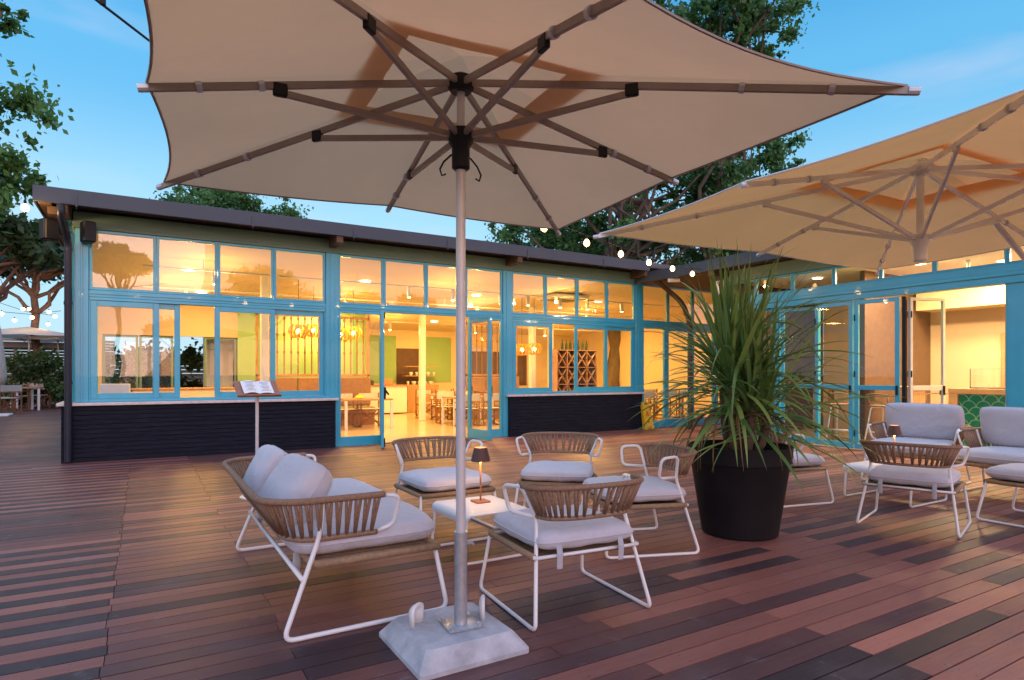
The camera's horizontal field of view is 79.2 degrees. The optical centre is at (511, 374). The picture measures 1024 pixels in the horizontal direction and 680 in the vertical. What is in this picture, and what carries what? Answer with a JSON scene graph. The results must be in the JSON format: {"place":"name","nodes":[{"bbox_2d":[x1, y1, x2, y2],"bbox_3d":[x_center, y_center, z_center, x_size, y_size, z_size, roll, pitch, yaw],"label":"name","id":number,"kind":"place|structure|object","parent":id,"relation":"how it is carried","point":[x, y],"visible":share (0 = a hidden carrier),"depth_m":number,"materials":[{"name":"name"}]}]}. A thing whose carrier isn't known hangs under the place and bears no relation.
{"place":"outdoors","nodes":[
{"label":"outdoors","id":0,"kind":"place"},
{"bbox_2d":[95,0,148,41],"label":"steel cable","id":1,"kind":"object","parent":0,"point":[102,3],"visible":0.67,"depth_m":3.93,"materials":[{"name":"black metal"}]},
{"bbox_2d":[149,185,313,366],"bbox_3d":[-13.131,-4.201,30.360,8.211,11.380,7.411,0,0,-31],"label":"broadleaf tree","id":2,"kind":"object","parent":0,"point":[224,199],"visible":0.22,"depth_m":28.78,"materials":[{"name":"green plant"}]},
{"bbox_2d":[0,404,1023,679],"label":"wooden deck","id":3,"kind":"structure","parent":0,"point":[128,570],"depth_m":3.98,"materials":[{"name":"wood"}]},
{"bbox_2d":[0,328,12,416],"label":"terrace parasol","id":4,"kind":"object","parent":3,"relation":"on","point":[3,373],"visible":1,"depth_m":19.99,"materials":[{"name":"fabric"}]},
{"bbox_2d":[0,384,22,412],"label":"director chair","id":5,"kind":"object","parent":3,"relation":"on","point":[7,388],"visible":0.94,"depth_m":21.47,"materials":[{"name":"fabric"}]},
{"bbox_2d":[22,387,39,409],"bbox_3d":[-18.514,0.919,23.000,0.920,0.862,1.380,0,0,39],"label":"dining table","id":6,"kind":"object","parent":3,"relation":"on","point":[32,397],"visible":0.94,"depth_m":23.23,"materials":[{"name":"white paint"}]},
{"bbox_2d":[1,327,63,406],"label":"terrace parasol","id":7,"kind":"object","parent":3,"relation":"on","point":[17,332],"visible":0.73,"depth_m":25.37,"materials":[{"name":"fabric"}]},
{"bbox_2d":[3,342,63,383],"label":"canopy shed","id":8,"kind":"structure","parent":3,"relation":"on","point":[16,345],"depth_m":27.21,"materials":[{"name":"metal"}]},
{"bbox_2d":[12,335,63,403],"bbox_3d":[-20.167,-0.247,27.500,2.820,3.193,2.820,0,0,-31],"label":"terrace parasol","id":9,"kind":"object","parent":3,"relation":"on","point":[47,338],"visible":0.3,"depth_m":26.70,"materials":[{"name":"fabric"}]},
{"bbox_2d":[29,383,50,408],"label":"director chair","id":10,"kind":"object","parent":3,"relation":"on","point":[48,396],"visible":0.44,"depth_m":24.63,"materials":[{"name":"fabric"}]},
{"bbox_2d":[2,338,114,402],"bbox_3d":[-30.097,-0.147,23.888,24.847,2.995,0.100,0,0,-32],"label":"slat fence","id":11,"kind":"object","parent":3,"relation":"on","point":[24,351],"visible":0.14,"depth_m":28.64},
{"bbox_2d":[105,354,236,391],"bbox_3d":[-10.985,0.325,23.174,7.140,2.050,0.100,0,0,-31],"label":"slat fence","id":12,"kind":"object","parent":3,"relation":"on","point":[199,376],"visible":0.15,"depth_m":22.50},
{"bbox_2d":[232,380,281,499],"bbox_3d":[-2.810,0.707,6.823,0.460,1.287,0.360,0,0,-39],"label":"menu stand","id":13,"kind":"object","parent":3,"relation":"on","point":[250,388],"visible":0.72,"depth_m":6.81,"materials":[{"name":"metal"}]},
{"bbox_2d":[222,444,447,642],"bbox_3d":[-1.282,0.926,4.090,1.022,0.847,1.937,0,0,-31],"label":"rope sofa","id":14,"kind":"object","parent":3,"relation":"on","point":[313,514],"visible":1,"depth_m":3.44,"materials":[{"name":"fabric"}]},
{"bbox_2d":[32,184,720,463],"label":"restaurant building","id":15,"kind":"structure","parent":3,"relation":"on","point":[108,276],"depth_m":12.74,"materials":[{"name":"wood"}]},
{"bbox_2d":[39,218,61,241],"bbox_3d":[-6.913,-2.170,9.328,0.170,0.320,0.312,0,0,29],"label":"wall speaker","id":16,"kind":"object","parent":15,"relation":"attached to","point":[49,229],"depth_m":9.22,"materials":[{"name":"black plastic"}]},
{"bbox_2d":[80,220,95,243],"bbox_3d":[-6.505,-2.170,9.477,0.312,0.320,0.170,0,0,39],"label":"wall speaker","id":17,"kind":"object","parent":15,"relation":"attached to","point":[87,232],"depth_m":9.38,"materials":[{"name":"black plastic"}]},
{"bbox_2d":[102,334,137,387],"bbox_3d":[-9.554,-0.059,15.109,0.740,1.818,0.050,0,0,-31],"label":"back window","id":18,"kind":"structure","parent":15,"relation":"in","point":[103,335],"depth_m":14.97,"materials":[{"name":"white metal"}]},
{"bbox_2d":[89,230,155,292],"bbox_3d":[-6.185,-1.783,9.853,0.901,0.933,0.050,0,0,-31],"label":"window","id":19,"kind":"structure","parent":15,"relation":"in","point":[91,287],"depth_m":9.83,"materials":[{"name":"teal paint"}]},
{"bbox_2d":[139,335,172,387],"bbox_3d":[-8.901,-0.059,15.498,0.740,1.818,0.050,0,0,-31],"label":"back window","id":20,"kind":"structure","parent":15,"relation":"in","point":[140,336],"depth_m":15.31,"materials":[{"name":"white metal"}]},
{"bbox_2d":[156,236,216,296],"bbox_3d":[-5.407,-1.783,10.316,0.901,0.933,0.050,0,0,-31],"label":"window","id":21,"kind":"structure","parent":15,"relation":"in","point":[157,237],"depth_m":10.25,"materials":[{"name":"teal paint"}]},
{"bbox_2d":[204,337,235,386],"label":"back window","id":22,"kind":"structure","parent":15,"relation":"in","point":[205,338],"depth_m":16.06,"materials":[{"name":"white metal"}]},
{"bbox_2d":[217,242,273,299],"bbox_3d":[-4.630,-1.783,10.780,0.901,0.933,0.050,0,0,-31],"label":"window","id":23,"kind":"structure","parent":15,"relation":"in","point":[218,244],"depth_m":10.76,"materials":[{"name":"teal paint"}]},
{"bbox_2d":[288,280,308,337],"bbox_3d":[-4.796,-1.464,13.905,0.439,1.303,0.439,0,0,-31],"label":"basket pendant","id":24,"kind":"object","parent":15,"relation":"hanging from","point":[299,330],"visible":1,"depth_m":13.85,"materials":[{"name":"beige"}]},
{"bbox_2d":[274,248,324,302],"bbox_3d":[-3.853,-1.783,11.243,0.901,0.933,0.050,0,0,-31],"label":"window","id":25,"kind":"structure","parent":15,"relation":"in","point":[275,249],"depth_m":11.24,"materials":[{"name":"teal paint"}]},
{"bbox_2d":[304,286,318,337],"bbox_3d":[-4.666,-1.477,14.565,0.439,1.208,0.439,0,0,-31],"label":"basket pendant","id":26,"kind":"object","parent":15,"relation":"hanging from","point":[312,329],"visible":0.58,"depth_m":14.55,"materials":[{"name":"beige"}]},
{"bbox_2d":[344,290,361,339],"bbox_3d":[-3.884,-1.463,15.148,0.439,1.221,0.439,0,0,-31],"label":"basket pendant","id":27,"kind":"object","parent":15,"relation":"hanging from","point":[352,332],"visible":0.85,"depth_m":15.15,"materials":[{"name":"beige"}]},
{"bbox_2d":[338,310,380,445],"bbox_3d":[-2.892,0.072,11.816,0.868,2.549,0.070,0,0,-31],"label":"door","id":28,"kind":"structure","parent":15,"relation":"in","point":[369,439],"depth_m":11.72,"materials":[{"name":"teal paint"}]},
{"bbox_2d":[338,254,383,306],"bbox_3d":[-2.885,-1.783,11.820,0.884,0.933,0.050,0,0,-31],"label":"window","id":29,"kind":"structure","parent":15,"relation":"in","point":[339,255],"depth_m":11.84,"materials":[{"name":"teal paint"}]},
{"bbox_2d":[381,310,388,447],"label":"door","id":30,"kind":"structure","parent":15,"relation":"in","point":[383,389],"depth_m":11.14,"materials":[{"name":"teal paint"}]},
{"bbox_2d":[143,281,661,318],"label":"light track","id":31,"kind":"structure","parent":15,"relation":"attached to","point":[380,301],"depth_m":15.75,"materials":[{"name":"metal"}]},
{"bbox_2d":[383,259,425,308],"bbox_3d":[-2.123,-1.783,12.274,0.883,0.933,0.050,0,0,-31],"label":"window","id":32,"kind":"structure","parent":15,"relation":"in","point":[388,260],"depth_m":12.30,"materials":[{"name":"teal paint"}]},
{"bbox_2d":[143,261,708,309],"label":"light track","id":33,"kind":"structure","parent":15,"relation":"attached to","point":[203,269],"depth_m":13.61,"materials":[{"name":"metal"}]},
{"bbox_2d":[426,263,455,310],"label":"window","id":34,"kind":"structure","parent":15,"relation":"in","point":[427,264],"depth_m":12.55,"materials":[{"name":"teal paint"}]},
{"bbox_2d":[468,317,492,440],"bbox_3d":[-0.626,0.085,12.672,0.148,2.470,0.806,0,0,-38],"label":"door","id":35,"kind":"structure","parent":15,"relation":"in","point":[482,434],"depth_m":12.49,"materials":[{"name":"teal paint"}]},
{"bbox_2d":[466,267,501,313],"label":"window","id":36,"kind":"structure","parent":15,"relation":"in","point":[471,268],"depth_m":13.16,"materials":[{"name":"teal paint"}]},
{"bbox_2d":[467,317,502,436],"bbox_3d":[-0.570,0.072,13.200,0.818,2.549,0.070,0,0,-31],"label":"door","id":37,"kind":"structure","parent":15,"relation":"in","point":[495,432],"depth_m":13.36,"materials":[{"name":"teal paint"}]},
{"bbox_2d":[370,320,601,331],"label":"light track","id":38,"kind":"structure","parent":15,"relation":"attached to","point":[482,325],"depth_m":20.83,"materials":[{"name":"metal"}]},
{"bbox_2d":[512,271,544,315],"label":"window","id":39,"kind":"structure","parent":15,"relation":"in","point":[522,273],"depth_m":13.79,"materials":[{"name":"teal paint"}]},
{"bbox_2d":[545,275,576,317],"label":"window","id":40,"kind":"structure","parent":15,"relation":"in","point":[546,276],"depth_m":14.17,"materials":[{"name":"teal paint"}]},
{"bbox_2d":[536,293,588,302],"bbox_3d":[1.386,-2.094,17.009,1.100,0.109,1.000,0,0,-31],"label":"ceiling air unit","id":41,"kind":"object","parent":15,"relation":"attached to","point":[564,296],"visible":0.68,"depth_m":16.74,"materials":[{"name":"white paint"}]},
{"bbox_2d":[577,278,606,319],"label":"window","id":42,"kind":"structure","parent":15,"relation":"in","point":[605,282],"depth_m":14.71,"materials":[{"name":"teal paint"}]},
{"bbox_2d":[607,281,634,320],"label":"window","id":43,"kind":"structure","parent":15,"relation":"in","point":[633,284],"depth_m":15.18,"materials":[{"name":"teal paint"}]},
{"bbox_2d":[643,326,665,427],"bbox_3d":[3.580,0.072,15.674,0.798,2.549,0.070,0,0,-31],"label":"door","id":44,"kind":"structure","parent":15,"relation":"in","point":[656,424],"depth_m":15.83,"materials":[{"name":"teal paint"}]},
{"bbox_2d":[666,328,687,426],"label":"door","id":45,"kind":"structure","parent":15,"relation":"in","point":[668,421],"depth_m":15.90,"materials":[{"name":"teal paint"}]},
{"bbox_2d":[668,287,692,323],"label":"window","id":46,"kind":"structure","parent":15,"relation":"in","point":[669,287],"depth_m":16.15,"materials":[{"name":"teal paint"}]},
{"bbox_2d":[693,329,714,424],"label":"door","id":47,"kind":"structure","parent":15,"relation":"in","point":[701,421],"depth_m":16.56,"materials":[{"name":"teal paint"}]},
{"bbox_2d":[391,436,496,528],"bbox_3d":[-0.619,0.966,5.453,0.834,0.768,0.828,0,0,-31],"label":"rope chair","id":48,"kind":"object","parent":3,"relation":"on","point":[430,483],"visible":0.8,"depth_m":5.33,"materials":[{"name":"fabric"}]},
{"bbox_2d":[431,495,526,565],"bbox_3d":[-0.233,1.172,4.727,0.603,0.354,0.600,0,0,-31],"label":"coffee table","id":49,"kind":"object","parent":3,"relation":"on","point":[495,506],"visible":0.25,"depth_m":4.66,"materials":[{"name":"metal"}]},
{"bbox_2d":[470,447,490,503],"bbox_3d":[-0.245,0.781,4.825,0.156,0.425,0.156,0,0,-31],"label":"table lamp","id":50,"kind":"object","parent":49,"relation":"on","point":[480,454],"visible":1,"depth_m":4.78,"materials":[{"name":"orange metal"}]},
{"bbox_2d":[136,0,920,679],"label":"parasol","id":51,"kind":"object","parent":3,"relation":"on","point":[556,116],"visible":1,"depth_m":2.96,"materials":[{"name":"fabric"}]},
{"bbox_2d":[515,432,602,511],"bbox_3d":[0.443,0.966,5.889,0.834,0.768,0.828,0,0,9],"label":"rope chair","id":52,"kind":"object","parent":3,"relation":"on","point":[549,473],"visible":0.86,"depth_m":5.87,"materials":[{"name":"fabric"}]},
{"bbox_2d":[479,473,651,630],"bbox_3d":[0.317,0.966,3.680,0.834,0.768,0.828,0,0,-26],"label":"rope chair","id":53,"kind":"object","parent":3,"relation":"on","point":[537,530],"visible":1,"depth_m":3.44,"materials":[{"name":"fabric"}]},
{"bbox_2d":[581,443,699,558],"bbox_3d":[1.015,0.966,4.954,0.828,0.768,0.834,0,0,-11],"label":"rope chair","id":54,"kind":"object","parent":3,"relation":"on","point":[658,492],"visible":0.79,"depth_m":4.71,"materials":[{"name":"fabric"}]},
{"bbox_2d":[641,401,653,429],"bbox_3d":[3.348,1.018,15.299,0.330,0.698,0.166,0,0,-35],"label":"wet floor sign","id":55,"kind":"object","parent":3,"relation":"on","point":[646,414],"visible":0.93,"depth_m":15.26,"materials":[{"name":"yellow plastic"}]},
{"bbox_2d":[625,237,901,540],"bbox_3d":[2.099,0.072,5.396,2.315,2.556,2.399,0,0,-31],"label":"potted plant","id":56,"kind":"object","parent":3,"relation":"on","point":[740,475],"visible":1,"depth_m":5.09,"materials":[{"name":"plant"}]},
{"bbox_2d":[755,432,833,507],"bbox_3d":[2.855,0.966,6.694,0.828,0.768,0.834,0,0,-19],"label":"rope chair","id":57,"kind":"object","parent":3,"relation":"on","point":[801,464],"visible":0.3,"depth_m":6.43,"materials":[{"name":"fabric"}]},
{"bbox_2d":[593,88,1023,273],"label":"cantilever parasol","id":58,"kind":"object","parent":3,"relation":"on","point":[949,187],"visible":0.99,"depth_m":5.01,"materials":[{"name":"fabric"}]},
{"bbox_2d":[779,428,940,449],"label":"bar floor","id":59,"kind":"structure","parent":3,"relation":"on","point":[822,437],"depth_m":13.55,"materials":[{"name":"tile"}]},
{"bbox_2d":[634,246,1023,448],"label":"bar building","id":60,"kind":"structure","parent":59,"relation":"on","point":[941,327],"depth_m":12.31,"materials":[{"name":"teal paint"}]},
{"bbox_2d":[780,307,820,442],"bbox_3d":[5.657,0.005,12.150,0.090,2.630,0.742,0,0,-45],"label":"door","id":61,"kind":"structure","parent":60,"relation":"in","point":[807,439],"depth_m":12.18,"materials":[{"name":"teal paint"}]},
{"bbox_2d":[792,267,833,290],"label":"window","id":62,"kind":"structure","parent":60,"relation":"in","point":[832,268],"depth_m":11.82,"materials":[{"name":"teal paint"}]},
{"bbox_2d":[814,301,853,447],"bbox_3d":[5.925,0.005,11.396,0.090,2.630,0.775,0,0,-24],"label":"door","id":63,"kind":"structure","parent":60,"relation":"in","point":[849,303],"depth_m":11.21,"materials":[{"name":"teal paint"}]},
{"bbox_2d":[834,266,880,285],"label":"window","id":64,"kind":"structure","parent":60,"relation":"in","point":[835,268],"depth_m":11.30,"materials":[{"name":"teal paint"}]},
{"bbox_2d":[854,297,899,448],"bbox_3d":[6.322,0.005,10.731,0.090,2.630,0.726,0,0,-38],"label":"door","id":65,"kind":"structure","parent":60,"relation":"in","point":[897,299],"depth_m":10.83,"materials":[{"name":"teal paint"}]},
{"bbox_2d":[907,297,944,403],"bbox_3d":[6.994,0.015,10.433,0.683,2.610,0.090,0,0,-10],"label":"door","id":66,"kind":"structure","parent":60,"relation":"in","point":[911,388],"depth_m":10.39,"materials":[{"name":"paint"}]},
{"bbox_2d":[934,249,1006,272],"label":"window","id":67,"kind":"structure","parent":60,"relation":"in","point":[1005,251],"depth_m":9.56,"materials":[{"name":"teal paint"}]},
{"bbox_2d":[825,392,860,440],"bbox_3d":[6.355,0.845,11.877,0.526,1.015,0.486,0,0,-41],"label":"bar stool","id":68,"kind":"object","parent":59,"relation":"on","point":[834,404],"visible":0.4,"depth_m":11.89,"materials":[{"name":"wicker"}]},
{"bbox_2d":[813,386,924,438],"bbox_3d":[6.899,0.785,12.058,0.700,1.130,1.950,0,0,-31],"label":"bar table","id":69,"kind":"object","parent":59,"relation":"on","point":[918,396],"visible":0.13,"depth_m":12.66,"materials":[{"name":"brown wood"}]},
{"bbox_2d":[864,393,888,439],"bbox_3d":[6.780,0.845,11.262,0.526,1.015,0.486,0,0,-21],"label":"bar stool","id":70,"kind":"object","parent":59,"relation":"on","point":[877,406],"visible":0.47,"depth_m":11.36,"materials":[{"name":"wicker"}]},
{"bbox_2d":[948,388,1004,445],"bbox_3d":[8.992,0.800,10.163,0.745,1.100,2.950,0,0,-31],"label":"tiled counter","id":71,"kind":"object","parent":59,"relation":"on","point":[971,402],"visible":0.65,"depth_m":10.92,"materials":[{"name":"tile"}]},
{"bbox_2d":[843,460,946,507],"bbox_3d":[4.149,1.169,6.711,0.743,0.359,0.740,0,0,-31],"label":"coffee table","id":72,"kind":"object","parent":3,"relation":"on","point":[862,466],"visible":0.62,"depth_m":6.75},
{"bbox_2d":[886,425,902,462],"bbox_3d":[4.237,0.776,6.856,0.156,0.425,0.156,0,0,-31],"label":"table lamp","id":73,"kind":"object","parent":72,"relation":"on","point":[894,430],"visible":0.79,"depth_m":6.81,"materials":[{"name":"orange metal"}]},
{"bbox_2d":[856,439,970,538],"bbox_3d":[3.595,0.966,5.552,0.834,0.768,0.828,0,0,42],"label":"rope chair","id":74,"kind":"object","parent":3,"relation":"on","point":[941,478],"visible":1,"depth_m":5.34,"materials":[{"name":"fabric"}]},
{"bbox_2d":[860,403,970,484],"bbox_3d":[5.102,0.860,7.801,1.022,0.980,0.997,0,0,-39],"label":"rope loveseat","id":75,"kind":"object","parent":3,"relation":"on","point":[932,424],"visible":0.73,"depth_m":7.82,"materials":[{"name":"fabric"}]},
{"bbox_2d":[952,407,1023,491],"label":"rope sofa","id":76,"kind":"object","parent":3,"relation":"on","point":[1003,427],"visible":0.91,"depth_m":7.00,"materials":[{"name":"fabric"}]},
{"bbox_2d":[976,463,1023,527],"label":"rope chair","id":77,"kind":"object","parent":3,"relation":"on","point":[1011,474],"visible":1,"depth_m":5.65,"materials":[{"name":"fabric"}]},
{"bbox_2d":[0,0,1023,373],"label":"sky","id":78,"kind":"structure","parent":0,"point":[962,55],"materials":[{"name":"blue"}]},
{"bbox_2d":[338,410,707,446],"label":"interior floor","id":79,"kind":"structure","parent":0,"point":[407,425],"depth_m":15.74,"materials":[{"name":"tile"}]},
{"bbox_2d":[100,384,142,392],"bbox_3d":[-7.038,0.760,11.172,0.650,1.180,0.400,0,0,-31],"label":"white cabinet","id":80,"kind":"object","parent":79,"relation":"on","point":[114,388],"visible":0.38,"depth_m":10.95,"materials":[{"name":"paint"}]},
{"bbox_2d":[131,387,235,397],"bbox_3d":[-7.543,0.830,14.363,2.210,1.040,0.660,0,0,-31],"label":"counter","id":81,"kind":"object","parent":79,"relation":"on","point":[197,392],"visible":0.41,"depth_m":14.17,"materials":[{"name":"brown wood"}]},
{"bbox_2d":[255,313,369,405],"bbox_3d":[-5.231,-0.250,16.440,2.950,3.200,0.060,0,0,-31],"label":"rope screen","id":82,"kind":"object","parent":79,"relation":"on","point":[311,352],"visible":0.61,"depth_m":16.29,"materials":[{"name":"yellow wood"}]},
{"bbox_2d":[257,377,375,425],"bbox_3d":[-5.062,0.710,16.157,2.950,1.280,0.540,0,0,-31],"label":"bench","id":83,"kind":"object","parent":79,"relation":"on","point":[352,385],"visible":0.39,"depth_m":16.53,"materials":[{"name":"wood"}]},
{"bbox_2d":[341,393,357,427],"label":"director chair","id":84,"kind":"object","parent":79,"relation":"on","point":[353,409],"visible":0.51,"depth_m":15.93,"materials":[{"name":"brown wood"}]},
{"bbox_2d":[341,398,392,430],"bbox_3d":[-3.677,0.975,15.445,1.200,0.750,0.800,0,0,-31],"label":"dining table","id":85,"kind":"object","parent":79,"relation":"on","point":[346,400],"visible":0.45,"depth_m":15.01,"materials":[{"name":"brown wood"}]},
{"bbox_2d":[357,392,378,426],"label":"director chair","id":86,"kind":"object","parent":79,"relation":"on","point":[370,395],"visible":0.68,"depth_m":16.23,"materials":[{"name":"fabric"}]},
{"bbox_2d":[370,384,408,412],"bbox_3d":[-4.707,0.835,21.177,2.180,0.950,0.780,0,0,-31],"label":"white counter","id":87,"kind":"object","parent":79,"relation":"on","point":[398,394],"visible":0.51,"depth_m":21.18,"materials":[{"name":"paint"}]},
{"bbox_2d":[403,366,438,412],"bbox_3d":[-3.315,0.525,22.356,1.200,1.650,0.600,0,0,-31],"label":"bar shelf","id":88,"kind":"object","parent":79,"relation":"on","point":[411,389],"visible":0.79,"depth_m":21.98,"materials":[{"name":"brown wood"}]},
{"bbox_2d":[415,389,434,417],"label":"director chair","id":89,"kind":"object","parent":79,"relation":"on","point":[427,392],"visible":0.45,"depth_m":19.39,"materials":[{"name":"fabric"}]},
{"bbox_2d":[435,391,454,423],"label":"director chair","id":90,"kind":"object","parent":79,"relation":"on","point":[438,395],"visible":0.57,"depth_m":17.28,"materials":[{"name":"fabric"}]},
{"bbox_2d":[454,393,480,425],"bbox_3d":[-1.182,0.915,16.182,0.576,0.870,0.510,0,0,-24],"label":"director chair","id":91,"kind":"object","parent":79,"relation":"on","point":[475,397],"visible":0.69,"depth_m":16.09,"materials":[{"name":"fabric"}]},
{"bbox_2d":[442,396,493,425],"bbox_3d":[-1.204,0.975,16.862,1.200,0.750,0.800,0,0,-31],"label":"dining table","id":92,"kind":"object","parent":79,"relation":"on","point":[454,407],"visible":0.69,"depth_m":16.80,"materials":[{"name":"white paint"}]},
{"bbox_2d":[475,393,498,425],"bbox_3d":[-0.616,0.915,16.520,0.576,0.870,0.510,0,0,-31],"label":"director chair","id":93,"kind":"object","parent":79,"relation":"on","point":[495,396],"visible":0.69,"depth_m":16.38,"materials":[{"name":"fabric"}]},
{"bbox_2d":[466,317,516,416],"bbox_3d":[-0.614,-0.250,19.192,1.800,3.200,0.060,0,0,-31],"label":"rope screen","id":94,"kind":"object","parent":79,"relation":"on","point":[481,374],"visible":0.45,"depth_m":19.00,"materials":[{"name":"brown wood"}]},
{"bbox_2d":[472,377,518,419],"bbox_3d":[-0.445,0.710,18.909,1.800,1.280,0.540,0,0,-31],"label":"bench","id":95,"kind":"object","parent":79,"relation":"on","point":[479,383],"visible":0.28,"depth_m":18.78,"materials":[{"name":"brown wood"}]},
{"bbox_2d":[552,350,596,390],"bbox_3d":[1.859,0.314,18.462,1.464,2.072,0.318,0,0,-31],"label":"wine rack","id":96,"kind":"object","parent":79,"relation":"on","point":[562,370],"visible":0.49,"depth_m":18.37,"materials":[{"name":"brown wood"}]},
{"bbox_3d":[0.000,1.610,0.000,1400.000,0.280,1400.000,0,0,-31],"label":"ground","id":97,"kind":"structure","parent":0,"visible":0},
{"bbox_2d":[0,212,63,301],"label":"stone pine","id":98,"kind":"object","parent":97,"relation":"on","point":[21,242],"visible":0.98,"depth_m":20.05,"materials":[{"name":"green plant"}]},
{"bbox_2d":[0,218,63,401],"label":"stone pine","id":99,"kind":"object","parent":97,"relation":"on","point":[36,277],"visible":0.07,"depth_m":26.88,"materials":[{"name":"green plant"}]},
{"bbox_2d":[1,343,63,406],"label":"shrub","id":100,"kind":"object","parent":97,"relation":"on","point":[42,363],"visible":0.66,"depth_m":24.79,"materials":[{"name":"green plant"}]},
{"bbox_2d":[0,0,73,220],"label":"broadleaf tree","id":101,"kind":"object","parent":97,"relation":"on","point":[29,103],"visible":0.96,"depth_m":11.64,"materials":[{"name":"green plant"}]},
{"bbox_2d":[40,377,63,407],"bbox_3d":[-18.036,0.744,25.084,2.092,1.449,1.688,0,0,37],"label":"shrub","id":102,"kind":"object","parent":97,"relation":"on","point":[56,393],"visible":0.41,"depth_m":24.34,"materials":[{"name":"green plant"}]},
{"bbox_2d":[105,337,202,392],"bbox_3d":[-10.158,0.227,17.678,2.271,2.657,2.542,0,0,19],"label":"shrub","id":103,"kind":"object","parent":97,"relation":"on","point":[189,355],"visible":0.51,"depth_m":17.33,"materials":[{"name":"green plant"}]},
{"bbox_2d":[184,365,236,386],"bbox_3d":[-9.188,0.717,19.364,2.568,2.069,2.344,0,0,-31],"label":"shrub","id":104,"kind":"object","parent":97,"relation":"on","point":[194,383],"visible":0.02,"depth_m":19.09,"materials":[{"name":"green plant"}]},
{"bbox_2d":[203,337,232,386],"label":"garden wall","id":105,"kind":"structure","parent":97,"relation":"on","point":[226,363],"depth_m":17.48,"materials":[{"name":"white paint"}]},
{"bbox_2d":[484,211,618,255],"bbox_3d":[2.508,-3.129,27.258,7.053,9.292,7.143,0,0,13],"label":"broadleaf tree","id":106,"kind":"object","parent":97,"relation":"on","point":[571,245],"visible":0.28,"depth_m":25.06,"materials":[{"name":"green plant"}]},
{"bbox_2d":[493,4,763,386],"bbox_3d":[5.000,-6.095,24.478,12.162,15.201,9.455,0,0,-31],"label":"broadleaf tree","id":107,"kind":"object","parent":97,"relation":"on","point":[641,205],"visible":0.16,"depth_m":23.89,"materials":[{"name":"green plant"}]},
{"bbox_2d":[639,128,811,262],"bbox_3d":[9.293,-4.786,25.874,8.723,12.620,9.362,0,0,5],"label":"broadleaf tree","id":108,"kind":"object","parent":97,"relation":"on","point":[772,157],"visible":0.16,"depth_m":23.39,"materials":[{"name":"green plant"}]},
{"bbox_2d":[651,0,819,260],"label":"broadleaf tree","id":109,"kind":"object","parent":97,"relation":"on","point":[748,19],"visible":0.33,"depth_m":22.40,"materials":[{"name":"green plant"}]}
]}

